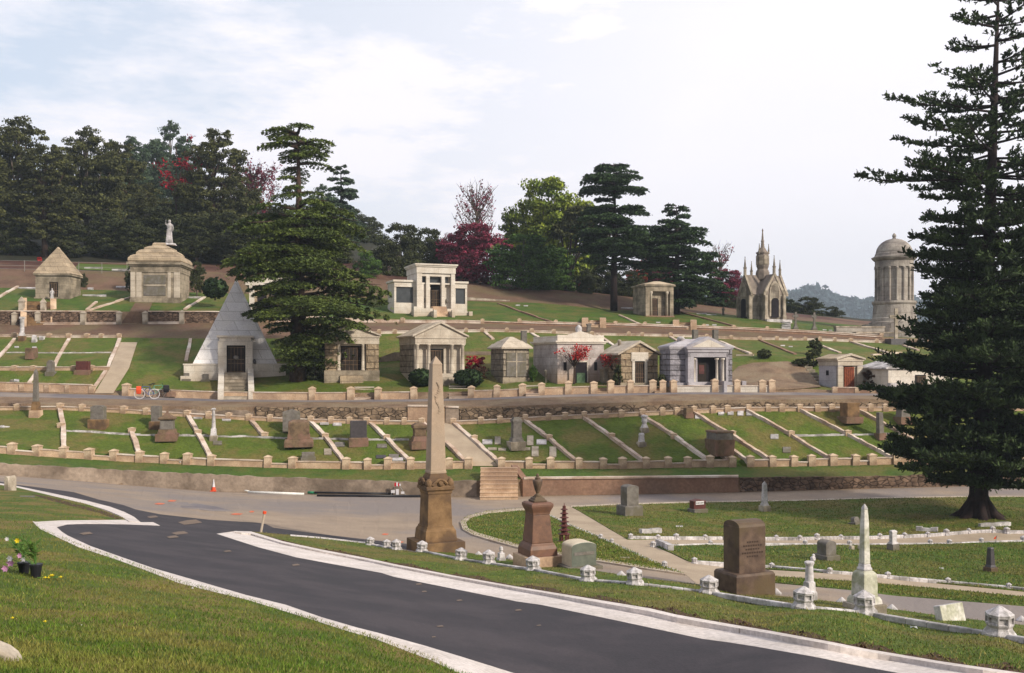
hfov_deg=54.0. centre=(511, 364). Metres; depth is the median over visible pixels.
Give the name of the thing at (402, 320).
terrace wall
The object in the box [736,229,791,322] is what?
chapel
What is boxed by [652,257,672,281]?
oak tree
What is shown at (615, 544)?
kerb
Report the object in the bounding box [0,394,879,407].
dirt bank
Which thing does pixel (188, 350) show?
plot kerb
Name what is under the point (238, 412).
retaining wall
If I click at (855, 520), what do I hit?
headstone
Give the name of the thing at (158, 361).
lawn
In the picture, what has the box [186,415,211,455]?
plot kerb
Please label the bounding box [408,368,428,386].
clipped bush
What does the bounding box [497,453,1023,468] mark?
terrace wall
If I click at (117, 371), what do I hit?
path
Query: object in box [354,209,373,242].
oak tree
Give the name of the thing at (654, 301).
door
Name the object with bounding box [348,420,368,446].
headstone
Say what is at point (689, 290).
cedar tree
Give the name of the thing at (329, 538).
kerb
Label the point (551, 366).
mausoleum
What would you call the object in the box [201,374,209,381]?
headstone
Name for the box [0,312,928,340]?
terrain bank
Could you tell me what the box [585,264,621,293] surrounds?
oak tree
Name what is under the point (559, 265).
oak tree
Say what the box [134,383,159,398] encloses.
bicycle
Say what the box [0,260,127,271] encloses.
wire fence
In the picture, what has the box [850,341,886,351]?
plot kerb
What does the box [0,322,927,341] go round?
dirt road
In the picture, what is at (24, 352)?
plot kerb
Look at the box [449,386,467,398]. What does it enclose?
steps
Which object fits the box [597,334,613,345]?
plot kerb
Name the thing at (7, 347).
plot kerb
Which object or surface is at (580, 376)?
door
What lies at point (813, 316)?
cross
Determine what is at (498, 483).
steps
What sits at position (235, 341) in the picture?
pyramid tomb
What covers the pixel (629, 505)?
headstone
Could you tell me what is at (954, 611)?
fallen headstone
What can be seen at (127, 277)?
oak tree
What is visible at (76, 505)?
bare soil
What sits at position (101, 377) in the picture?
plot kerb
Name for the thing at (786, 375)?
dirt slope
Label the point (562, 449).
plot kerb
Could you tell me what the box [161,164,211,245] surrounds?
pine tree
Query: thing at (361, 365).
mausoleum
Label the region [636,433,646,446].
urn stone
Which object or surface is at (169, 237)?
statue
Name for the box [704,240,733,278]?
maple tree
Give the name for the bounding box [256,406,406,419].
retaining wall
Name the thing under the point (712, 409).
terrace wall
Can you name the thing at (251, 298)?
mausoleum
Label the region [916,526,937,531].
marble kerb
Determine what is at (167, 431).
pedestal monument
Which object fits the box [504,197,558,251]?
oak tree
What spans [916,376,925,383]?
door
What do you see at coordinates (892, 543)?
headstone
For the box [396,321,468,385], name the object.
mausoleum
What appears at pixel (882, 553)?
lawn
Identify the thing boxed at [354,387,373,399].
steps
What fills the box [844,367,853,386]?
door
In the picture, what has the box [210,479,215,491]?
traffic cone
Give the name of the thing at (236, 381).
steps
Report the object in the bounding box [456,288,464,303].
wing window
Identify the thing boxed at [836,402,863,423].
block tomb
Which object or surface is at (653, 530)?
marble kerb
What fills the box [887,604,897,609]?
marble stub
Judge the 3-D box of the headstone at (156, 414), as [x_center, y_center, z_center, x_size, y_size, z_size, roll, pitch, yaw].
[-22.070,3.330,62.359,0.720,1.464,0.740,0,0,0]
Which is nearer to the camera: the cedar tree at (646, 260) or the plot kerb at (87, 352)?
the plot kerb at (87, 352)
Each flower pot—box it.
[1,533,30,573]
[5,535,42,577]
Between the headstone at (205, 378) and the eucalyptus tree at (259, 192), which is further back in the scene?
the eucalyptus tree at (259, 192)
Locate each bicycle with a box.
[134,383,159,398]
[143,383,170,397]
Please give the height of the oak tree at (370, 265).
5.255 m
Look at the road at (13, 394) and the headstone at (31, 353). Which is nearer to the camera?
the road at (13, 394)
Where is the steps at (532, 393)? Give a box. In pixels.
[526,385,539,395]
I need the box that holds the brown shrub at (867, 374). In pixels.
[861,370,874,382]
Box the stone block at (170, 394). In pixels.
[164,391,175,396]
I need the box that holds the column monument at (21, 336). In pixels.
[18,317,25,340]
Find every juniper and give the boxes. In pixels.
[804,349,820,366]
[806,338,822,352]
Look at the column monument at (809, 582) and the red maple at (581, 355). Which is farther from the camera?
the red maple at (581, 355)
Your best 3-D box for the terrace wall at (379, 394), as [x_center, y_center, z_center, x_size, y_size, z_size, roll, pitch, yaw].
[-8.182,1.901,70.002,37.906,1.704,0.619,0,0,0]
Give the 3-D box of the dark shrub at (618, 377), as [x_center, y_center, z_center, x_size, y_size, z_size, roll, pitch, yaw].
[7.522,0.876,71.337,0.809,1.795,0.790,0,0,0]
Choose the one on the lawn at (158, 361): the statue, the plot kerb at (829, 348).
the plot kerb at (829, 348)
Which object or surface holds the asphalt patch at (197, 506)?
on the old road at (393, 518)
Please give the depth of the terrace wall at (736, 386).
69.88 m
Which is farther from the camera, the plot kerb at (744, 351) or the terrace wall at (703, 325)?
the terrace wall at (703, 325)
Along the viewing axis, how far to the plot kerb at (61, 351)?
77.90 m
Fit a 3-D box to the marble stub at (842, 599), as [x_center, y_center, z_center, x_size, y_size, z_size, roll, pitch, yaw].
[6.427,4.647,19.568,0.203,0.210,0.203,0,0,0]
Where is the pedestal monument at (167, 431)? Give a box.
[155,411,179,441]
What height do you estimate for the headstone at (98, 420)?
1.482 m
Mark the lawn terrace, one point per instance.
(583, 439)
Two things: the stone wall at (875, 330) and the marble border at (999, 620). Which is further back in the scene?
the stone wall at (875, 330)
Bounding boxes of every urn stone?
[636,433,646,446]
[640,415,648,432]
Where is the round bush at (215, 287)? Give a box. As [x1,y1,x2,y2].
[201,276,228,299]
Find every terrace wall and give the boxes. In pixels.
[0,332,121,337]
[0,365,109,370]
[0,382,95,392]
[0,403,424,424]
[0,442,472,469]
[11,310,184,324]
[122,379,666,399]
[373,328,884,342]
[400,318,483,323]
[450,403,1023,424]
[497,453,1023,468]
[517,319,883,336]
[669,378,775,392]
[831,387,876,392]
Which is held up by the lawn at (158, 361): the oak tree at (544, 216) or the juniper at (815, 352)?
the juniper at (815, 352)
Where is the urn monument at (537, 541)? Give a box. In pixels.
[513,473,561,566]
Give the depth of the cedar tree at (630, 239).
105.43 m
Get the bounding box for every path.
[95,342,136,392]
[122,302,152,322]
[444,423,497,465]
[550,506,1023,595]
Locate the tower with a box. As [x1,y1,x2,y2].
[862,233,919,337]
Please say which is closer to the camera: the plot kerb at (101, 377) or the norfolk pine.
the norfolk pine
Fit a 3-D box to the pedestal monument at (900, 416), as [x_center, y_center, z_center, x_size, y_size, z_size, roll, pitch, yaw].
[24.466,3.157,62.859,0.883,1.198,0.883,0,0,-14]
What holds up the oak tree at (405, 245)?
on the woodland ground at (37, 264)
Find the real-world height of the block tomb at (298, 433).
1.617 m
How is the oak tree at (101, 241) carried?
on the hill
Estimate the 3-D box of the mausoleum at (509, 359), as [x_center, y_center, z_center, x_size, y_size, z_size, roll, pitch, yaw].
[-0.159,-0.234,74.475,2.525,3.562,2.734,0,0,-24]
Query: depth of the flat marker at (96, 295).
93.91 m
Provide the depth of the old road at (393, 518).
46.08 m
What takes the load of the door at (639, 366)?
in the mausoleum at (637, 361)
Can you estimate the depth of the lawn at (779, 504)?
47.88 m
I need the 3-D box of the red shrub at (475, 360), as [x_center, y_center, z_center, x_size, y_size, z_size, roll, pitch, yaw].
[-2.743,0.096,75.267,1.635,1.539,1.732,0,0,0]
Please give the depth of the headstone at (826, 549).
33.07 m
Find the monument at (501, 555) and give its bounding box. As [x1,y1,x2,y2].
[496,546,505,560]
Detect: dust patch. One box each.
[173,531,186,534]
[179,519,201,524]
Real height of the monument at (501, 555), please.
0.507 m
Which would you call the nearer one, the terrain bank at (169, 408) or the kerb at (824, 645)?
the kerb at (824, 645)
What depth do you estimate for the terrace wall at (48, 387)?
70.10 m
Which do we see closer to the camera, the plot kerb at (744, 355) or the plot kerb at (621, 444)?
the plot kerb at (621, 444)
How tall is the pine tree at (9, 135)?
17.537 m
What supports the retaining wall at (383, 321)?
on the terrain bank at (124, 314)
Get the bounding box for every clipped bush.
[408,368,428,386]
[453,368,484,386]
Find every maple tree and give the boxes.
[152,134,202,236]
[232,156,282,213]
[435,222,512,283]
[451,179,495,282]
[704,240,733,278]
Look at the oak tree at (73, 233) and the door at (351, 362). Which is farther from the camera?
the oak tree at (73, 233)
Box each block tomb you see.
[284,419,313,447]
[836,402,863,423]
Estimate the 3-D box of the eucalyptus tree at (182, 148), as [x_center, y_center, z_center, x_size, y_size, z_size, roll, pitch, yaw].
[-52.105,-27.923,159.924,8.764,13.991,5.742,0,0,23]
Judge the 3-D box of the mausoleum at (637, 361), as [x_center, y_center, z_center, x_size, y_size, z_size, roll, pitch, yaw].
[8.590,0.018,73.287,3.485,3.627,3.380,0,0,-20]
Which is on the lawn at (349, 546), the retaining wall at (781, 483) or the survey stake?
the survey stake
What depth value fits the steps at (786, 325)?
100.72 m
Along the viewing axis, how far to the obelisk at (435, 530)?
29.41 m
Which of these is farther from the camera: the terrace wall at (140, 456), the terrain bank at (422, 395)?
the terrain bank at (422, 395)
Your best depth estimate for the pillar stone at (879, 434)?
61.26 m
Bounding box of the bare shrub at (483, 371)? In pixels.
[473,366,490,378]
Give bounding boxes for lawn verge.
[0,448,966,481]
[76,263,127,270]
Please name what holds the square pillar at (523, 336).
on the lawn at (158, 361)
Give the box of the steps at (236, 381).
[218,368,253,399]
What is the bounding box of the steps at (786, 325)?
[781,322,790,328]
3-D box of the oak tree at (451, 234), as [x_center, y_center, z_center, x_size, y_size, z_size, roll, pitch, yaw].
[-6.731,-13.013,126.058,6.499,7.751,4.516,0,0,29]
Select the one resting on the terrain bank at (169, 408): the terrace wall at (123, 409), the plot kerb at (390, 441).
the terrace wall at (123, 409)
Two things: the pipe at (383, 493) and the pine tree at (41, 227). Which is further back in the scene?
the pine tree at (41, 227)
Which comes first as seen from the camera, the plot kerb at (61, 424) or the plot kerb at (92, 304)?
the plot kerb at (61, 424)
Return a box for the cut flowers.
[37,574,62,578]
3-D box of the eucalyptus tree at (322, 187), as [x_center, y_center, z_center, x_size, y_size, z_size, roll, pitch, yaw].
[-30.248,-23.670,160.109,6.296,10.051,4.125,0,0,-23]
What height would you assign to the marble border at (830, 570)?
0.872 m
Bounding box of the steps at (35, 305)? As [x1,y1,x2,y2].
[20,298,55,326]
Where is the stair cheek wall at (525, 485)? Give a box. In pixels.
[511,465,528,496]
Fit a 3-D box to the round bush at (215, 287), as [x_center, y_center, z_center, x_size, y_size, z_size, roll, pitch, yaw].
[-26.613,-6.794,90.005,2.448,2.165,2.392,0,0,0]
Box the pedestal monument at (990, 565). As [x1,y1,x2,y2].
[983,547,997,571]
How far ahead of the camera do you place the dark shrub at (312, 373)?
72.85 m
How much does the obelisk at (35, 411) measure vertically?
3.106 m
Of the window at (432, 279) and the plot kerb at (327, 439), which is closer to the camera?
the plot kerb at (327, 439)
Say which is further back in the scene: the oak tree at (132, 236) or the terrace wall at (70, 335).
the oak tree at (132, 236)
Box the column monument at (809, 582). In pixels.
[803,554,817,599]
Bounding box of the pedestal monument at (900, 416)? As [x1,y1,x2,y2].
[893,408,912,424]
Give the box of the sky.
[0,0,1023,298]
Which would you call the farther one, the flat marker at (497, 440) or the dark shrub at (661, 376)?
the dark shrub at (661, 376)
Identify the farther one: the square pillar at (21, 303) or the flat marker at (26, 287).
the flat marker at (26, 287)
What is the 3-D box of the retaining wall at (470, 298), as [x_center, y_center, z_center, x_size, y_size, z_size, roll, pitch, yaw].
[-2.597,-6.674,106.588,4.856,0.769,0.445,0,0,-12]
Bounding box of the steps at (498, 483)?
[480,467,517,499]
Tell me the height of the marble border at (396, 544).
0.469 m
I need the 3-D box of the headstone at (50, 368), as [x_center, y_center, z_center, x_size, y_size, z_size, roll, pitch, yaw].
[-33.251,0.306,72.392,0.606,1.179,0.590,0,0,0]
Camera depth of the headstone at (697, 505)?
49.28 m
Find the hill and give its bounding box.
[0,208,953,325]
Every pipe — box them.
[248,491,303,494]
[314,491,392,494]
[317,494,419,496]
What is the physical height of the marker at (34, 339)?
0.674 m
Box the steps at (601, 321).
[582,318,605,327]
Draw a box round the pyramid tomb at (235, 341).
[181,281,285,380]
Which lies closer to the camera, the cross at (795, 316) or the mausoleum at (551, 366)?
the mausoleum at (551, 366)
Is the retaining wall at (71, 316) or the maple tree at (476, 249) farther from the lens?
the maple tree at (476, 249)
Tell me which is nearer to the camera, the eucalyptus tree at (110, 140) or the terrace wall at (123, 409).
the terrace wall at (123, 409)
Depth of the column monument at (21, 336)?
80.90 m
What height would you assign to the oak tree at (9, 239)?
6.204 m
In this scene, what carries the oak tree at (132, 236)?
on the hill
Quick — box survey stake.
[260,511,266,531]
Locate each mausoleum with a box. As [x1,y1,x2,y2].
[33,247,82,298]
[126,243,193,302]
[245,278,289,309]
[324,326,380,382]
[386,263,472,317]
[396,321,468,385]
[487,337,532,383]
[530,325,607,383]
[601,340,660,384]
[631,281,674,316]
[657,336,745,391]
[815,353,865,387]
[862,361,945,386]
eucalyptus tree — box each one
[91,139,133,214]
[123,136,155,211]
[128,139,175,203]
[146,120,193,208]
[164,144,203,212]
[244,172,267,213]
[308,184,338,223]
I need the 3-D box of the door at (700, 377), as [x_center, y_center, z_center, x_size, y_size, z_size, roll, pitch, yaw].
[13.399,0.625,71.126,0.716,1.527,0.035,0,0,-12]
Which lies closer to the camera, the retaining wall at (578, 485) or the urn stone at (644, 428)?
the retaining wall at (578, 485)
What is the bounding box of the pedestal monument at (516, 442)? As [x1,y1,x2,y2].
[506,417,526,450]
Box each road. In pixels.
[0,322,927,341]
[0,392,877,401]
[0,475,1023,624]
[0,482,894,672]
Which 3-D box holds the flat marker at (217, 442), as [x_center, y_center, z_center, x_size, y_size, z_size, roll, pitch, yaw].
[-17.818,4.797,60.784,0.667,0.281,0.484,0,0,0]
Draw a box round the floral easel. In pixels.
[391,482,404,494]
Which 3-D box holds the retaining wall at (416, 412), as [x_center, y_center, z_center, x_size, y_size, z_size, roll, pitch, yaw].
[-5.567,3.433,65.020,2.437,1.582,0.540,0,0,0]
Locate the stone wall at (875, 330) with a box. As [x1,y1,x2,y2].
[833,326,904,336]
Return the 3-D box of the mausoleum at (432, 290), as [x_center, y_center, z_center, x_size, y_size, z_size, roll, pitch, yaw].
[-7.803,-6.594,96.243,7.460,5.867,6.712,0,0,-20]
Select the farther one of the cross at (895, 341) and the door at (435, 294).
the door at (435, 294)
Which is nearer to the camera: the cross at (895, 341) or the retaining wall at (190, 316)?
the retaining wall at (190, 316)
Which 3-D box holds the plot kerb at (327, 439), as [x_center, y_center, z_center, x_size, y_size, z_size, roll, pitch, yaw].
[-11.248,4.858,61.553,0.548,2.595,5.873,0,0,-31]
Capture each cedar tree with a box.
[216,122,396,381]
[321,164,368,244]
[566,163,656,310]
[569,201,608,279]
[628,225,673,280]
[635,202,719,313]
[698,251,734,306]
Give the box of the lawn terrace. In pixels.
[0,410,1023,462]
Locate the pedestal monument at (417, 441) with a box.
[409,422,426,449]
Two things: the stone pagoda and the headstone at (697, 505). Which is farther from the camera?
the headstone at (697, 505)
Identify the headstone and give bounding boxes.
[0,641,21,660]
[4,475,15,490]
[25,348,37,358]
[45,360,56,375]
[74,361,92,374]
[87,405,108,429]
[149,406,161,429]
[182,373,190,380]
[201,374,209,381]
[283,409,299,431]
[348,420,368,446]
[557,539,602,568]
[616,484,642,515]
[687,499,707,512]
[714,518,774,594]
[813,539,839,560]
[848,517,859,524]
[887,530,899,549]
[933,602,965,620]
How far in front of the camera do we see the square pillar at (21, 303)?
86.18 m
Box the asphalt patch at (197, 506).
[170,502,230,510]
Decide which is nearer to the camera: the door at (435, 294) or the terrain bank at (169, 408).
the terrain bank at (169, 408)
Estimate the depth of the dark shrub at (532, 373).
73.53 m
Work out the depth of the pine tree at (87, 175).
122.77 m
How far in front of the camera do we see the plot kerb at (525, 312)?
97.74 m
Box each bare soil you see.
[32,494,121,518]
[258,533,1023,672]
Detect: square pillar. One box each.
[18,297,25,309]
[40,298,46,309]
[521,330,526,343]
[586,324,591,332]
[692,330,697,338]
[712,330,718,340]
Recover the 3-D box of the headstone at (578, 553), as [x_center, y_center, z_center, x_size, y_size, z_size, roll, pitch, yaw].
[1.676,4.819,25.138,0.946,0.815,0.790,0,0,-24]
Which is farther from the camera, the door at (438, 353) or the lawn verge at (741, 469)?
the door at (438, 353)
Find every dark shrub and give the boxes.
[299,354,325,379]
[528,364,537,381]
[613,364,622,384]
[658,374,665,383]
[791,358,811,365]
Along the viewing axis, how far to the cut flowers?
11.75 m
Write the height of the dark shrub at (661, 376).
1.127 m
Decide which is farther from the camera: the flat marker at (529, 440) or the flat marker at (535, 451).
the flat marker at (529, 440)
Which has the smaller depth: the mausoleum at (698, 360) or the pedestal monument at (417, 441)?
the pedestal monument at (417, 441)
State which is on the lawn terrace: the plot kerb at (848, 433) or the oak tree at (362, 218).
the plot kerb at (848, 433)
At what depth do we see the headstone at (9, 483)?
39.07 m
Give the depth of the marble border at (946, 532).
40.85 m
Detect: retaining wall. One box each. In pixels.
[0,310,116,323]
[0,463,476,495]
[142,409,253,415]
[148,311,218,322]
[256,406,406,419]
[276,316,399,322]
[276,351,490,361]
[408,405,444,422]
[446,406,458,422]
[460,401,892,419]
[467,297,509,300]
[473,320,881,338]
[524,475,737,495]
[740,474,1023,491]
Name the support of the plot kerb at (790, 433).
on the lawn terrace
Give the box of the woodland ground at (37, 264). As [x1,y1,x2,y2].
[0,261,968,327]
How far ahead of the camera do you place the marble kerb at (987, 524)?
44.62 m
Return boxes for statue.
[165,220,176,245]
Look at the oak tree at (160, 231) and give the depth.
119.47 m
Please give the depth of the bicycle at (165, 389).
69.36 m
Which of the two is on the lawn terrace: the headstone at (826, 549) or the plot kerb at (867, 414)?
the plot kerb at (867, 414)
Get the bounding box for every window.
[396,287,412,302]
[422,277,447,282]
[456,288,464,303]
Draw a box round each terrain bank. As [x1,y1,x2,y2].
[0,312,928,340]
[0,387,831,399]
[0,399,888,423]
[0,467,958,496]
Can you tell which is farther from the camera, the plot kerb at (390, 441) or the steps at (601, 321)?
the steps at (601, 321)
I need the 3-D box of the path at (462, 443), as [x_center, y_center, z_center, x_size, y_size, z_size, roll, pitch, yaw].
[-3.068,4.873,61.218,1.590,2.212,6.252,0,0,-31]
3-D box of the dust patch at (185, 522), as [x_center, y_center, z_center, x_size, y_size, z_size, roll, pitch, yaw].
[-9.901,4.874,31.019,0.507,0.438,3.921,0,0,-10]
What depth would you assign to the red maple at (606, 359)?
72.55 m
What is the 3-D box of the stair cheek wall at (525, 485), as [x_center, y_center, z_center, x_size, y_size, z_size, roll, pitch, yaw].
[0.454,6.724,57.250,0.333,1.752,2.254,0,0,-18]
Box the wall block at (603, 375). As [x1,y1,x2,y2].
[599,368,607,382]
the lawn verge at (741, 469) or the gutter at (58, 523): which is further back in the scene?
the lawn verge at (741, 469)
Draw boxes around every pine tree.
[0,115,77,252]
[0,143,90,257]
[0,150,16,217]
[1,157,36,241]
[48,168,92,225]
[53,125,132,248]
[78,141,157,247]
[128,182,171,226]
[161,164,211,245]
[170,128,260,260]
[209,170,263,221]
[549,204,610,290]
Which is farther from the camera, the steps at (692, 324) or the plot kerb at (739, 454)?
the steps at (692, 324)
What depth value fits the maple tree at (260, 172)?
128.80 m
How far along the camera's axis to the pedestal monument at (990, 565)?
32.49 m
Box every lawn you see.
[0,332,999,392]
[0,485,454,672]
[251,531,1023,669]
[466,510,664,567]
[572,497,1023,539]
[656,542,1023,591]
[775,577,1023,605]
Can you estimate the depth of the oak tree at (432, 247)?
119.23 m
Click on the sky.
(748, 116)
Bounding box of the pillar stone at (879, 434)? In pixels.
[874,412,886,439]
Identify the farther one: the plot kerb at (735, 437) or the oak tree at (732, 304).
the oak tree at (732, 304)
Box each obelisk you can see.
[28,369,42,417]
[407,356,464,552]
[759,481,770,511]
[843,504,886,613]
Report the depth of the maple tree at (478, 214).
119.62 m
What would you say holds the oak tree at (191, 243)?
on the woodland ground at (37, 264)
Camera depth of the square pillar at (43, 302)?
86.58 m
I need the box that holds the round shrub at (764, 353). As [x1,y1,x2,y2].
[757,349,771,358]
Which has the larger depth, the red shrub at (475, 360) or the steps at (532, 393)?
the red shrub at (475, 360)
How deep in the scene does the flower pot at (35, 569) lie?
11.77 m
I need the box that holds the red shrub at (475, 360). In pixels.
[465,355,484,370]
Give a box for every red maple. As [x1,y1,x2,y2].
[554,343,594,383]
[600,354,618,370]
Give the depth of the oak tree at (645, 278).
138.77 m
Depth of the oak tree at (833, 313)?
139.49 m
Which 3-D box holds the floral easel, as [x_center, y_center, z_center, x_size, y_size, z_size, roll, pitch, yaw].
[-6.341,6.954,55.994,0.909,0.777,0.418,0,0,0]
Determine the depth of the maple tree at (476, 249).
116.89 m
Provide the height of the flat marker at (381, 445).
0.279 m
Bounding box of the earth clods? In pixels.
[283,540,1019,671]
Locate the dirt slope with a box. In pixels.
[732,361,820,389]
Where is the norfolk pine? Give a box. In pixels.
[853,0,1023,520]
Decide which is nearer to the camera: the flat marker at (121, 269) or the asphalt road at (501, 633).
the asphalt road at (501, 633)
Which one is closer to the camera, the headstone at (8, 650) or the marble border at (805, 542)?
the headstone at (8, 650)
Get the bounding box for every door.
[50,282,57,296]
[228,346,243,371]
[341,347,360,369]
[430,350,442,371]
[431,290,439,305]
[577,373,584,382]
[635,362,643,382]
[652,299,657,315]
[697,362,705,381]
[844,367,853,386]
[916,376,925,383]
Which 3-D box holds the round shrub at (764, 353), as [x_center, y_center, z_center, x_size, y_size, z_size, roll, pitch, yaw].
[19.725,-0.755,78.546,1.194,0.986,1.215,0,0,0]
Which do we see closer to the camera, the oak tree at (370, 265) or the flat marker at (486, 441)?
the flat marker at (486, 441)
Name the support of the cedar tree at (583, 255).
on the woodland ground at (37, 264)
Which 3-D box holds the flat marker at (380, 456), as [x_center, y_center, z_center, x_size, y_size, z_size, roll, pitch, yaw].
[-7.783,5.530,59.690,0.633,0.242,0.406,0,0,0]
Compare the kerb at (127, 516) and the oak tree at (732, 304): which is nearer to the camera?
the kerb at (127, 516)
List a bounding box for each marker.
[18,287,34,288]
[31,335,36,342]
[83,295,105,296]
[112,269,129,270]
[213,441,221,444]
[301,452,315,460]
[324,448,331,454]
[335,442,344,446]
[376,455,385,458]
[377,444,386,447]
[389,454,398,457]
[392,457,402,460]
[482,439,491,444]
[495,436,500,444]
[527,435,532,445]
[532,446,538,456]
[537,439,545,444]
[549,446,555,456]
[682,408,693,417]
[737,411,742,415]
[770,434,777,438]
[783,447,790,452]
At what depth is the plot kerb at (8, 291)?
94.21 m
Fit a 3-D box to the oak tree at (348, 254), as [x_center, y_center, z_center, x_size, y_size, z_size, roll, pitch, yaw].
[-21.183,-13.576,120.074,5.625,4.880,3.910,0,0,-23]
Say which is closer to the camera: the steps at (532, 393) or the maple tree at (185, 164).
the steps at (532, 393)
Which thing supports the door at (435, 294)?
in the mausoleum at (432, 290)
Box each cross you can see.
[792,312,798,329]
[811,312,817,330]
[885,308,907,344]
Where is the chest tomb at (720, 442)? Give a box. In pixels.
[704,429,734,455]
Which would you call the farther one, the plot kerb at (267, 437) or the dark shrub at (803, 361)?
the dark shrub at (803, 361)
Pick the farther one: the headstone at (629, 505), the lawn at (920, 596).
the headstone at (629, 505)
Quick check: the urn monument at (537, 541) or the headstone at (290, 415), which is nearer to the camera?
the urn monument at (537, 541)
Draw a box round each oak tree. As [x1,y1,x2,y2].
[0,212,40,254]
[41,216,90,256]
[80,211,134,257]
[81,273,88,287]
[112,219,154,257]
[124,266,129,291]
[136,206,195,257]
[172,216,222,261]
[189,211,246,263]
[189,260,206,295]
[221,216,281,257]
[261,206,306,220]
[314,220,353,256]
[317,232,355,263]
[352,250,381,278]
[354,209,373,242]
[364,216,383,245]
[370,222,426,276]
[411,227,450,263]
[439,232,471,278]
[482,233,559,289]
[497,176,596,282]
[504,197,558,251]
[536,246,579,291]
[575,267,596,293]
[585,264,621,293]
[617,270,644,296]
[637,269,647,283]
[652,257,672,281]
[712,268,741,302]
[725,296,736,308]
[786,298,794,311]
[787,296,826,315]
[821,306,845,317]
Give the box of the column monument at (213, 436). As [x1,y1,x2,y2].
[209,408,217,440]
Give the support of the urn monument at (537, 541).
on the lawn at (349, 546)
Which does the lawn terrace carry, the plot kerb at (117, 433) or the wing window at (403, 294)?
the plot kerb at (117, 433)
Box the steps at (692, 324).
[673,320,696,329]
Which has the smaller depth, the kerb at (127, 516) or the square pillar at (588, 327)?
the kerb at (127, 516)
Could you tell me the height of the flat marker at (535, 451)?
0.587 m
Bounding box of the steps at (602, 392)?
[597,385,607,393]
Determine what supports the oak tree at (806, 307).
on the hill
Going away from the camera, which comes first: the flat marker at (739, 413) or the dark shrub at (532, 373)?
the flat marker at (739, 413)
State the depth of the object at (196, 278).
96.83 m
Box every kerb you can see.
[0,286,18,297]
[0,338,15,356]
[0,483,140,522]
[6,352,56,352]
[33,521,511,672]
[54,338,70,365]
[56,408,65,445]
[63,352,111,352]
[66,430,195,435]
[85,301,97,309]
[87,297,129,310]
[94,370,107,388]
[107,338,120,365]
[127,427,140,451]
[183,296,205,309]
[184,338,191,361]
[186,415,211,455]
[201,434,408,439]
[234,531,1018,672]
[249,420,268,435]
[290,534,364,542]
[309,421,343,460]
[369,422,408,460]
[445,440,464,460]
[452,422,497,464]
[460,508,684,574]
[484,332,494,339]
[497,303,553,321]
[524,419,574,460]
[550,514,684,574]
[571,496,1023,506]
[583,416,641,460]
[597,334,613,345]
[618,314,643,324]
[639,528,661,533]
[641,414,705,458]
[655,539,673,550]
[680,311,731,325]
[693,411,767,458]
[720,341,751,353]
[734,448,746,463]
[736,354,753,355]
[747,409,827,457]
[759,339,796,354]
[795,433,900,436]
[800,409,890,456]
[823,345,841,352]
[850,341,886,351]
[860,409,913,438]
[902,345,919,350]
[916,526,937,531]
[978,522,1010,526]
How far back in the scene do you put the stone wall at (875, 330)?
99.12 m
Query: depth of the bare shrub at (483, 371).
73.91 m
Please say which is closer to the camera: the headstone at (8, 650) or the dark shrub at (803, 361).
the headstone at (8, 650)
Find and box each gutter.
[38,520,159,526]
[218,531,962,672]
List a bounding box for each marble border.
[365,537,401,549]
[416,540,1023,643]
[598,534,613,542]
[628,526,1023,540]
[650,536,1023,547]
[691,557,1023,589]
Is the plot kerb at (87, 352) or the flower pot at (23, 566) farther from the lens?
the plot kerb at (87, 352)
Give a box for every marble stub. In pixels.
[775,588,781,594]
[836,597,845,602]
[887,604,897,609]
[1016,616,1023,621]
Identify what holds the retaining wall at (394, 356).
on the lawn at (158, 361)
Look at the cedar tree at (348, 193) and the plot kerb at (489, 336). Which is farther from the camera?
the cedar tree at (348, 193)
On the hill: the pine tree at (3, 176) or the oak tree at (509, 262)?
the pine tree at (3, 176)
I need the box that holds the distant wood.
[606,275,959,323]
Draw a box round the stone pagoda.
[557,504,569,541]
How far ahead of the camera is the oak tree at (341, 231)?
125.12 m

